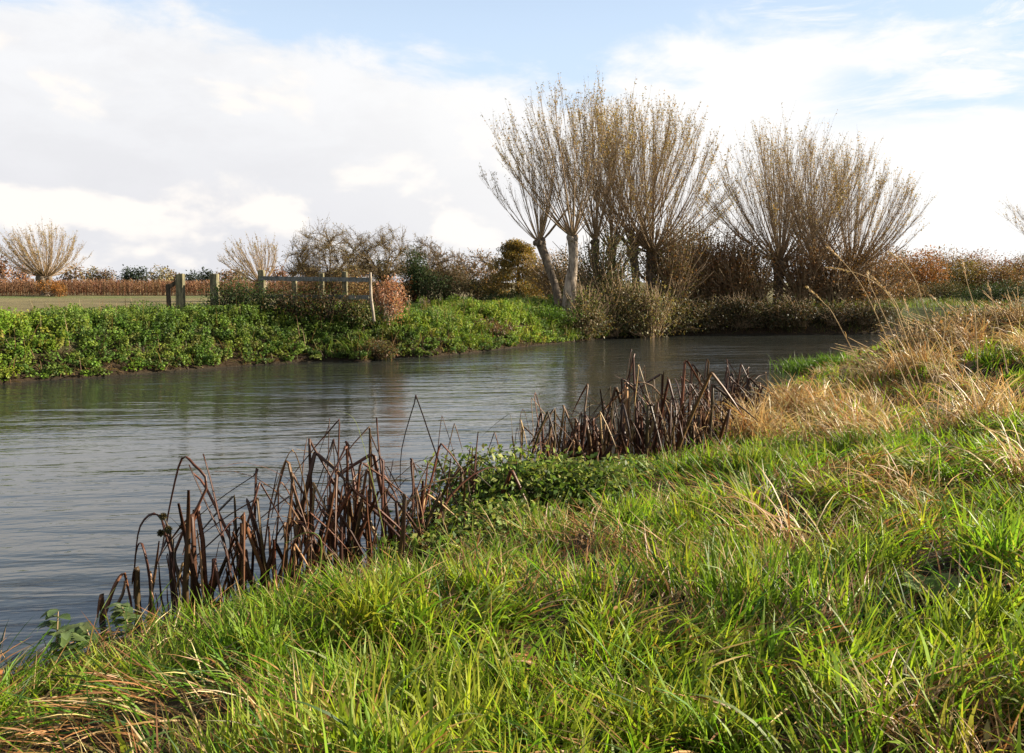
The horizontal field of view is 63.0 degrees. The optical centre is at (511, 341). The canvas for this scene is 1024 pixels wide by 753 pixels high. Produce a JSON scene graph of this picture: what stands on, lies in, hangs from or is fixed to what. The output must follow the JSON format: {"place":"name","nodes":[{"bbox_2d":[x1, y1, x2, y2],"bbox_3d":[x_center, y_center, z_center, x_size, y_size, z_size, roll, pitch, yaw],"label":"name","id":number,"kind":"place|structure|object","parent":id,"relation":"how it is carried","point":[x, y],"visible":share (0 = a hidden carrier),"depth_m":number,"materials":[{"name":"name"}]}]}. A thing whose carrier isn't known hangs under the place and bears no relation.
{"place":"outdoors","nodes":[
{"label":"outdoors","id":0,"kind":"place"},
{"bbox_2d":[0,333,918,673],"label":"river water","id":1,"kind":"structure","parent":0,"point":[88,467],"depth_m":11.20,"materials":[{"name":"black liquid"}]},
{"bbox_2d":[0,282,1023,752],"bbox_3d":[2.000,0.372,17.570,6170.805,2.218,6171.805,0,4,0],"label":"ground","id":2,"kind":"structure","parent":0,"point":[22,302],"depth_m":16.55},
{"bbox_2d":[0,217,93,295],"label":"field willow","id":3,"kind":"object","parent":2,"relation":"on","point":[39,273],"visible":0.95,"depth_m":92.88,"materials":[{"name":"brown plant"}]},
{"bbox_2d":[38,608,73,651],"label":"nettle plant","id":4,"kind":"object","parent":2,"relation":"on","point":[50,613],"visible":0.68,"depth_m":4.20,"materials":[{"name":"green plant"}]},
{"bbox_2d":[48,624,85,662],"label":"nettle plant","id":5,"kind":"object","parent":2,"relation":"on","point":[66,634],"visible":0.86,"depth_m":4.09,"materials":[{"name":"green plant"}]},
{"bbox_2d":[97,573,132,621],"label":"reed clump","id":6,"kind":"object","parent":2,"relation":"on","point":[101,602],"visible":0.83,"depth_m":4.95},
{"bbox_2d":[106,602,142,637],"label":"nettle plant","id":7,"kind":"object","parent":2,"relation":"on","point":[131,617],"visible":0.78,"depth_m":4.55,"materials":[{"name":"green plant"}]},
{"bbox_2d":[132,542,172,622],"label":"reed clump","id":8,"kind":"object","parent":2,"relation":"on","point":[136,583],"visible":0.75,"depth_m":4.94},
{"bbox_2d":[133,456,210,620],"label":"reed clump","id":9,"kind":"object","parent":2,"relation":"on","point":[188,534],"visible":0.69,"depth_m":4.93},
{"bbox_2d":[165,274,185,309],"bbox_3d":[-8.859,-1.075,21.979,0.486,1.400,0.190,0,4,0],"label":"gate post","id":10,"kind":"object","parent":2,"relation":"on","point":[179,282],"visible":0.73,"depth_m":21.89,"materials":[{"name":"grey wood"}]},
{"bbox_2d":[0,277,377,295],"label":"maize crop","id":11,"kind":"object","parent":2,"relation":"on","point":[20,285],"visible":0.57,"depth_m":98.27,"materials":[{"name":"plant"}]},
{"bbox_2d":[197,277,276,315],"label":"bramble bush","id":12,"kind":"object","parent":2,"relation":"on","point":[225,292],"visible":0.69,"depth_m":21.54,"materials":[{"name":"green plant"}]},
{"bbox_2d":[147,454,326,617],"bbox_3d":[-1.891,1.227,5.188,1.533,1.062,0.632,3,5,38],"label":"reed clump","id":13,"kind":"object","parent":2,"relation":"on","point":[239,542],"visible":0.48,"depth_m":5.07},
{"bbox_2d":[217,231,288,299],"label":"field willow","id":14,"kind":"object","parent":2,"relation":"on","point":[258,261],"visible":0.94,"depth_m":71.22,"materials":[{"name":"brown plant"}]},
{"bbox_2d":[159,468,350,615],"bbox_3d":[-1.617,1.288,5.246,1.164,0.932,0.858,-1,4,-12],"label":"reed clump","id":15,"kind":"object","parent":2,"relation":"on","point":[271,560],"visible":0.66,"depth_m":5.10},
{"bbox_2d":[219,274,303,316],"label":"bramble bush","id":16,"kind":"object","parent":2,"relation":"on","point":[251,298],"visible":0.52,"depth_m":21.66,"materials":[{"name":"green plant"}]},
{"bbox_2d":[196,482,374,594],"bbox_3d":[-1.385,1.319,5.298,1.138,0.864,0.691,-2,5,-30],"label":"reed clump","id":17,"kind":"object","parent":2,"relation":"on","point":[253,546],"visible":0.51,"depth_m":5.22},
{"bbox_2d":[257,280,330,323],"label":"bramble bush","id":18,"kind":"object","parent":2,"relation":"on","point":[294,309],"visible":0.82,"depth_m":21.77,"materials":[{"name":"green plant"}]},
{"bbox_2d":[199,439,412,587],"bbox_3d":[-1.300,1.219,5.113,1.334,1.091,1.056,0,4,0],"label":"reed clump","id":19,"kind":"object","parent":2,"relation":"on","point":[308,487],"visible":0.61,"depth_m":5.42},
{"bbox_2d":[257,270,372,316],"bbox_3d":[-5.252,-1.189,22.832,3.064,1.511,1.208,0,4,0],"label":"railing fence","id":20,"kind":"object","parent":2,"relation":"on","point":[344,279],"visible":0.56,"depth_m":22.26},
{"bbox_2d":[0,291,635,381],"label":"nettle undergrowth","id":21,"kind":"object","parent":2,"relation":"on","point":[444,316],"visible":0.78,"depth_m":20.70,"materials":[{"name":"green plant"}]},
{"bbox_2d":[295,280,360,324],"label":"bramble bush","id":22,"kind":"object","parent":2,"relation":"on","point":[323,301],"visible":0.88,"depth_m":22.06,"materials":[{"name":"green plant"}]},
{"bbox_2d":[276,217,380,285],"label":"broad tree","id":23,"kind":"object","parent":2,"relation":"on","point":[305,256],"visible":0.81,"depth_m":62.54,"materials":[{"name":"brown plant"}]},
{"bbox_2d":[219,418,456,584],"bbox_3d":[-0.991,1.127,5.444,1.267,1.229,1.246,1,4,10],"label":"reed clump","id":24,"kind":"object","parent":2,"relation":"on","point":[331,541],"visible":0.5,"depth_m":5.47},
{"bbox_2d":[331,294,390,328],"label":"bramble bush","id":25,"kind":"object","parent":2,"relation":"on","point":[362,312],"visible":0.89,"depth_m":22.25,"materials":[{"name":"green plant"}]},
{"bbox_2d":[297,417,443,566],"bbox_3d":[-1.023,1.110,6.038,0.779,1.178,0.911,-3,5,-33],"label":"reed clump","id":26,"kind":"object","parent":2,"relation":"on","point":[357,498],"visible":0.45,"depth_m":5.83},
{"bbox_2d":[357,336,399,360],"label":"waterside bush","id":27,"kind":"object","parent":2,"relation":"on","point":[380,354],"visible":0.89,"depth_m":21.34,"materials":[{"name":"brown plant"}]},
{"bbox_2d":[347,223,418,291],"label":"ivy clad tree","id":28,"kind":"object","parent":2,"relation":"on","point":[387,265],"visible":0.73,"depth_m":64.90,"materials":[{"name":"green plant"}]},
{"bbox_2d":[306,441,463,575],"bbox_3d":[-0.942,1.211,5.441,0.788,1.060,1.274,-2,5,-29],"label":"reed clump","id":29,"kind":"object","parent":2,"relation":"on","point":[384,502],"visible":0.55,"depth_m":5.61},
{"bbox_2d":[366,274,409,327],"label":"copper bush","id":30,"kind":"object","parent":2,"relation":"on","point":[390,296],"visible":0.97,"depth_m":22.72,"materials":[{"name":"brown plant"}]},
{"bbox_2d":[328,395,495,566],"bbox_3d":[-0.739,1.028,6.227,1.148,1.314,1.015,-3,5,-40],"label":"reed clump","id":31,"kind":"object","parent":2,"relation":"on","point":[423,499],"visible":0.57,"depth_m":6.04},
{"bbox_2d":[396,245,431,302],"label":"dark evergreen","id":32,"kind":"object","parent":2,"relation":"on","point":[420,267],"visible":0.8,"depth_m":61.51,"materials":[{"name":"green plant"}]},
{"bbox_2d":[404,269,459,302],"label":"hedge shrub","id":33,"kind":"object","parent":2,"relation":"on","point":[423,291],"visible":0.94,"depth_m":60.73,"materials":[{"name":"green plant"}]},
{"bbox_2d":[374,510,490,569],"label":"leafy bramble","id":34,"kind":"object","parent":2,"relation":"on","point":[430,536],"visible":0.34,"depth_m":5.68,"materials":[{"name":"green plant"}]},
{"bbox_2d":[425,248,469,299],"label":"bare tree","id":35,"kind":"object","parent":2,"relation":"on","point":[439,261],"visible":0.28,"depth_m":63.44,"materials":[{"name":"brown plant"}]},
{"bbox_2d":[365,416,533,534],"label":"reed clump","id":36,"kind":"object","parent":2,"relation":"on","point":[443,493],"visible":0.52,"depth_m":6.40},
{"bbox_2d":[425,261,483,300],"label":"hedge shrub","id":37,"kind":"object","parent":2,"relation":"on","point":[453,277],"visible":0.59,"depth_m":61.70,"materials":[{"name":"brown plant"}]},
{"bbox_2d":[377,467,545,540],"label":"leafy bramble","id":38,"kind":"object","parent":2,"relation":"on","point":[460,501],"visible":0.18,"depth_m":6.51,"materials":[{"name":"green plant"}]},
{"bbox_2d":[450,248,500,297],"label":"brown tree","id":39,"kind":"object","parent":2,"relation":"on","point":[473,267],"visible":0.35,"depth_m":67.24,"materials":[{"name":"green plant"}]},
{"bbox_2d":[452,272,500,300],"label":"hedge shrub","id":40,"kind":"object","parent":2,"relation":"on","point":[471,290],"visible":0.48,"depth_m":60.67,"materials":[{"name":"brown plant"}]},
{"bbox_2d":[435,432,527,509],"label":"reed clump","id":41,"kind":"object","parent":2,"relation":"on","point":[475,476],"visible":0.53,"depth_m":6.64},
{"bbox_2d":[421,487,574,550],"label":"leafy bramble","id":42,"kind":"object","parent":2,"relation":"on","point":[494,516],"visible":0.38,"depth_m":5.99,"materials":[{"name":"green plant"}]},
{"bbox_2d":[469,239,547,299],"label":"golden tree","id":43,"kind":"object","parent":2,"relation":"on","point":[514,251],"visible":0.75,"depth_m":58.95,"materials":[{"name":"brown plant"}]},
{"bbox_2d":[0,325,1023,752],"bbox_3d":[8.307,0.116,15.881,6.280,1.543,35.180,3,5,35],"label":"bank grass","id":44,"kind":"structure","parent":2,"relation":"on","point":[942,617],"depth_m":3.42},
{"bbox_2d":[0,316,1023,752],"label":"dry grass","id":45,"kind":"structure","parent":2,"relation":"on","point":[590,540],"depth_m":3.86,"materials":[{"name":"plant"}]},
{"bbox_2d":[0,294,1023,382],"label":"waterside grass","id":46,"kind":"structure","parent":2,"relation":"on","point":[934,304],"depth_m":25.16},
{"bbox_2d":[414,441,616,517],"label":"leafy bramble","id":47,"kind":"object","parent":2,"relation":"on","point":[494,478],"visible":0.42,"depth_m":6.86,"materials":[{"name":"green plant"}]},
{"bbox_2d":[487,392,574,464],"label":"reed clump","id":48,"kind":"object","parent":2,"relation":"on","point":[538,434],"visible":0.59,"depth_m":7.75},
{"bbox_2d":[479,127,589,306],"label":"pollard willow","id":49,"kind":"object","parent":2,"relation":"on","point":[539,242],"visible":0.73,"depth_m":29.77,"materials":[{"name":"brown plant"}]},
{"bbox_2d":[491,405,596,472],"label":"reed clump","id":50,"kind":"object","parent":2,"relation":"on","point":[552,442],"visible":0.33,"depth_m":8.05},
{"bbox_2d":[482,71,630,320],"bbox_3d":[2.021,-4.879,29.014,4.626,8.524,5.389,2,4,22],"label":"pollard willow","id":51,"kind":"object","parent":2,"relation":"on","point":[570,230],"visible":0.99,"depth_m":28.58,"materials":[{"name":"plant"}]},
{"bbox_2d":[521,241,591,297],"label":"scrub bush","id":52,"kind":"object","parent":2,"relation":"on","point":[546,285],"visible":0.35,"depth_m":45.73,"materials":[{"name":"brown plant"}]},
{"bbox_2d":[486,446,645,516],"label":"leafy bramble","id":53,"kind":"object","parent":2,"relation":"on","point":[593,475],"visible":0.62,"depth_m":6.82,"materials":[{"name":"green plant"}]},
{"bbox_2d":[519,403,626,467],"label":"reed clump","id":54,"kind":"object","parent":2,"relation":"on","point":[570,447],"visible":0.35,"depth_m":8.37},
{"bbox_2d":[518,65,644,294],"bbox_3d":[2.715,-5.416,31.066,4.348,9.134,4.162,2,4,22],"label":"pollard willow","id":55,"kind":"object","parent":2,"relation":"on","point":[595,225],"visible":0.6,"depth_m":30.76,"materials":[{"name":"brown plant"}]},
{"bbox_2d":[530,394,638,465],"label":"reed clump","id":56,"kind":"object","parent":2,"relation":"on","point":[595,441],"visible":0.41,"depth_m":8.52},
{"bbox_2d":[556,298,616,340],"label":"bramble bush","id":57,"kind":"object","parent":2,"relation":"on","point":[589,322],"visible":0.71,"depth_m":28.54,"materials":[{"name":"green plant"}]},
{"bbox_2d":[558,277,615,319],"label":"scrub bush","id":58,"kind":"object","parent":2,"relation":"on","point":[582,300],"visible":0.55,"depth_m":29.09,"materials":[{"name":"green plant"}]},
{"bbox_2d":[552,210,646,298],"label":"scrub bush","id":59,"kind":"object","parent":2,"relation":"on","point":[605,255],"visible":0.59,"depth_m":31.08,"materials":[{"name":"brown plant"}]},
{"bbox_2d":[536,99,677,273],"bbox_3d":[3.576,-4.948,32.139,5.716,8.102,5.243,4,5,41],"label":"pollard willow","id":60,"kind":"object","parent":2,"relation":"on","point":[623,178],"visible":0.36,"depth_m":30.86,"materials":[{"name":"brown plant"}]},
{"bbox_2d":[585,277,650,337],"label":"bramble bush","id":61,"kind":"object","parent":2,"relation":"on","point":[623,320],"visible":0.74,"depth_m":29.61,"materials":[{"name":"brown plant"}]},
{"bbox_2d":[580,249,658,332],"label":"scrub bush","id":62,"kind":"object","parent":2,"relation":"on","point":[621,282],"visible":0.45,"depth_m":30.14,"materials":[{"name":"brown plant"}]},
{"bbox_2d":[553,384,693,464],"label":"reed clump","id":63,"kind":"object","parent":2,"relation":"on","point":[624,434],"visible":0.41,"depth_m":8.80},
{"bbox_2d":[565,77,704,292],"bbox_3d":[4.593,-5.451,32.140,5.371,9.155,5.588,0,4,0],"label":"pollard willow","id":64,"kind":"object","parent":2,"relation":"on","point":[686,144],"visible":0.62,"depth_m":31.20,"materials":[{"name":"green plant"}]},
{"bbox_2d":[598,447,691,483],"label":"leafy bramble","id":65,"kind":"object","parent":2,"relation":"on","point":[638,464],"visible":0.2,"depth_m":7.45,"materials":[{"name":"green plant"}]},
{"bbox_2d":[618,272,683,337],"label":"scrub bush","id":66,"kind":"object","parent":2,"relation":"on","point":[653,330],"visible":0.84,"depth_m":30.00,"materials":[{"name":"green plant"}]},
{"bbox_2d":[571,349,742,460],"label":"reed clump","id":67,"kind":"object","parent":2,"relation":"on","point":[646,436],"visible":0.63,"depth_m":8.89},
{"bbox_2d":[555,93,761,295],"bbox_3d":[5.285,-5.262,32.032,7.895,8.846,7.675,0,4,0],"label":"pollard willow","id":68,"kind":"object","parent":2,"relation":"on","point":[646,242],"visible":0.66,"depth_m":31.21,"materials":[{"name":"brown plant"}]},
{"bbox_2d":[590,360,729,458],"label":"reed clump","id":69,"kind":"object","parent":2,"relation":"on","point":[661,411],"visible":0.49,"depth_m":9.10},
{"bbox_2d":[619,205,713,309],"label":"scrub bush","id":70,"kind":"object","parent":2,"relation":"on","point":[678,268],"visible":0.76,"depth_m":32.07,"materials":[{"name":"brown plant"}]},
{"bbox_2d":[643,281,702,334],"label":"bramble bush","id":71,"kind":"object","parent":2,"relation":"on","point":[680,319],"visible":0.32,"depth_m":31.02,"materials":[{"name":"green plant"}]},
{"bbox_2d":[631,364,757,451],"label":"reed clump","id":72,"kind":"object","parent":2,"relation":"on","point":[690,430],"visible":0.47,"depth_m":9.50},
{"bbox_2d":[671,295,718,332],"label":"bramble bush","id":73,"kind":"object","parent":2,"relation":"on","point":[697,314],"visible":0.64,"depth_m":31.50,"materials":[{"name":"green plant"}]},
{"bbox_2d":[664,210,741,304],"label":"scrub bush","id":74,"kind":"object","parent":2,"relation":"on","point":[705,253],"visible":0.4,"depth_m":34.34,"materials":[{"name":"brown plant"}]},
{"bbox_2d":[649,376,759,446],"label":"reed clump","id":75,"kind":"object","parent":2,"relation":"on","point":[707,403],"visible":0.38,"depth_m":10.15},
{"bbox_2d":[674,294,742,329],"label":"bramble bush","id":76,"kind":"object","parent":2,"relation":"on","point":[712,310],"visible":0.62,"depth_m":31.77,"materials":[{"name":"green plant"}]},
{"bbox_2d":[672,359,759,436],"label":"reed clump","id":77,"kind":"object","parent":2,"relation":"on","point":[733,381],"visible":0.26,"depth_m":10.70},
{"bbox_2d":[688,219,772,306],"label":"scrub bush","id":78,"kind":"object","parent":2,"relation":"on","point":[719,291],"visible":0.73,"depth_m":33.74,"materials":[{"name":"brown plant"}]},
{"bbox_2d":[701,359,790,421],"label":"reed clump","id":79,"kind":"object","parent":2,"relation":"on","point":[747,387],"visible":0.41,"depth_m":11.82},
{"bbox_2d":[705,221,787,309],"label":"scrub bush","id":80,"kind":"object","parent":2,"relation":"on","point":[758,292],"visible":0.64,"depth_m":33.78,"materials":[{"name":"brown plant"}]},
{"bbox_2d":[713,288,788,328],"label":"bramble bush","id":81,"kind":"object","parent":2,"relation":"on","point":[745,313],"visible":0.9,"depth_m":31.90,"materials":[{"name":"brown plant"}]},
{"bbox_2d":[684,387,834,445],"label":"dry tussock","id":82,"kind":"object","parent":2,"relation":"on","point":[744,423],"visible":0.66,"depth_m":9.77,"materials":[{"name":"plant"}]},
{"bbox_2d":[729,290,813,327],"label":"bramble bush","id":83,"kind":"object","parent":2,"relation":"on","point":[781,322],"visible":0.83,"depth_m":31.77,"materials":[{"name":"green plant"}]},
{"bbox_2d":[687,103,877,307],"bbox_3d":[11.070,-5.412,34.735,7.490,8.646,7.364,0,4,0],"label":"pollard willow","id":84,"kind":"object","parent":2,"relation":"on","point":[773,226],"visible":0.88,"depth_m":34.11,"materials":[{"name":"brown plant"}]},
{"bbox_2d":[762,293,825,326],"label":"bramble bush","id":85,"kind":"object","parent":2,"relation":"on","point":[807,309],"visible":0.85,"depth_m":31.85,"materials":[{"name":"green plant"}]},
{"bbox_2d":[741,365,853,417],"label":"dry tussock","id":86,"kind":"object","parent":2,"relation":"on","point":[799,396],"visible":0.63,"depth_m":11.43,"materials":[{"name":"plant"}]},
{"bbox_2d":[754,222,844,306],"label":"scrub bush","id":87,"kind":"object","parent":2,"relation":"on","point":[798,286],"visible":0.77,"depth_m":34.41,"materials":[{"name":"brown plant"}]},
{"bbox_2d":[767,347,864,374],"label":"grass tussock","id":88,"kind":"object","parent":2,"relation":"on","point":[800,366],"depth_m":18.48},
{"bbox_2d":[743,121,895,305],"bbox_3d":[13.022,-5.317,36.487,6.410,8.463,5.719,-2,5,-27],"label":"pollard willow","id":89,"kind":"object","parent":2,"relation":"on","point":[813,172],"visible":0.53,"depth_m":35.56,"materials":[{"name":"brown plant"}]},
{"bbox_2d":[809,297,868,325],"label":"bramble bush","id":90,"kind":"object","parent":2,"relation":"on","point":[829,317],"visible":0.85,"depth_m":32.13,"materials":[{"name":"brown plant"}]},
{"bbox_2d":[797,228,885,307],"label":"scrub bush","id":91,"kind":"object","parent":2,"relation":"on","point":[841,290],"visible":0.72,"depth_m":34.58,"materials":[{"name":"brown plant"}]},
{"bbox_2d":[777,144,934,302],"bbox_3d":[14.336,-4.737,35.670,6.424,7.535,6.712,0,4,0],"label":"pollard willow","id":92,"kind":"object","parent":2,"relation":"on","point":[875,230],"visible":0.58,"depth_m":34.87,"materials":[{"name":"brown plant"}]},
{"bbox_2d":[754,383,964,450],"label":"dry tussock","id":93,"kind":"object","parent":2,"relation":"on","point":[822,426],"visible":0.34,"depth_m":8.50,"materials":[{"name":"plant"}]},
{"bbox_2d":[810,218,928,307],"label":"scrub bush","id":94,"kind":"object","parent":2,"relation":"on","point":[879,276],"visible":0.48,"depth_m":35.45,"materials":[{"name":"brown plant"}]},
{"bbox_2d":[826,294,914,325],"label":"bramble bush","id":95,"kind":"object","parent":2,"relation":"on","point":[869,318],"visible":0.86,"depth_m":32.40,"materials":[{"name":"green plant"}]},
{"bbox_2d":[830,315,990,369],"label":"weed clump","id":96,"kind":"object","parent":2,"relation":"on","point":[914,336],"visible":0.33,"depth_m":13.55,"materials":[{"name":"beige plant"}]},
{"bbox_2d":[860,325,977,378],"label":"dry tussock","id":97,"kind":"object","parent":2,"relation":"on","point":[909,361],"visible":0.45,"depth_m":12.36,"materials":[{"name":"plant"}]},
{"bbox_2d":[898,245,954,297],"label":"autumn tree","id":98,"kind":"object","parent":2,"relation":"on","point":[925,273],"visible":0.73,"depth_m":79.34,"materials":[{"name":"brown plant"}]},
{"bbox_2d":[902,571,973,604],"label":"dock plant","id":99,"kind":"object","parent":2,"relation":"on","point":[935,587],"visible":0.4,"depth_m":3.56,"materials":[{"name":"green plant"}]},
{"bbox_2d":[917,279,967,301],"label":"field bush","id":100,"kind":"object","parent":2,"relation":"on","point":[942,292],"visible":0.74,"depth_m":54.73,"materials":[{"name":"green plant"}]},
{"bbox_2d":[875,302,1023,349],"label":"weed clump","id":101,"kind":"object","parent":2,"relation":"on","point":[957,316],"visible":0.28,"depth_m":14.02,"materials":[{"name":"beige plant"}]},
{"bbox_2d":[890,366,1023,436],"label":"dry tussock","id":102,"kind":"object","parent":2,"relation":"on","point":[954,417],"visible":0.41,"depth_m":7.81,"materials":[{"name":"plant"}]},
{"bbox_2d":[906,309,1016,354],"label":"dry tussock","id":103,"kind":"object","parent":2,"relation":"on","point":[974,332],"visible":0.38,"depth_m":13.28,"materials":[{"name":"plant"}]},
{"bbox_2d":[937,252,992,296],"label":"autumn tree","id":104,"kind":"object","parent":2,"relation":"on","point":[971,280],"visible":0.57,"depth_m":85.17,"materials":[{"name":"brown plant"}]},
{"bbox_2d":[954,287,1023,338],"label":"weed clump","id":105,"kind":"object","parent":2,"relation":"on","point":[1016,313],"visible":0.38,"depth_m":14.17,"materials":[{"name":"beige plant"}]},
{"bbox_2d":[964,279,1023,305],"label":"field bush","id":106,"kind":"object","parent":2,"relation":"on","point":[996,292],"visible":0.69,"depth_m":43.74,"materials":[{"name":"green plant"}]},
{"bbox_2d":[972,259,1023,295],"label":"autumn tree","id":107,"kind":"object","parent":2,"relation":"on","point":[1005,272],"visible":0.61,"depth_m":82.98,"materials":[{"name":"brown plant"}]},
{"bbox_2d":[0,0,1023,281],"label":"sky","id":108,"kind":"structure","parent":0,"point":[162,132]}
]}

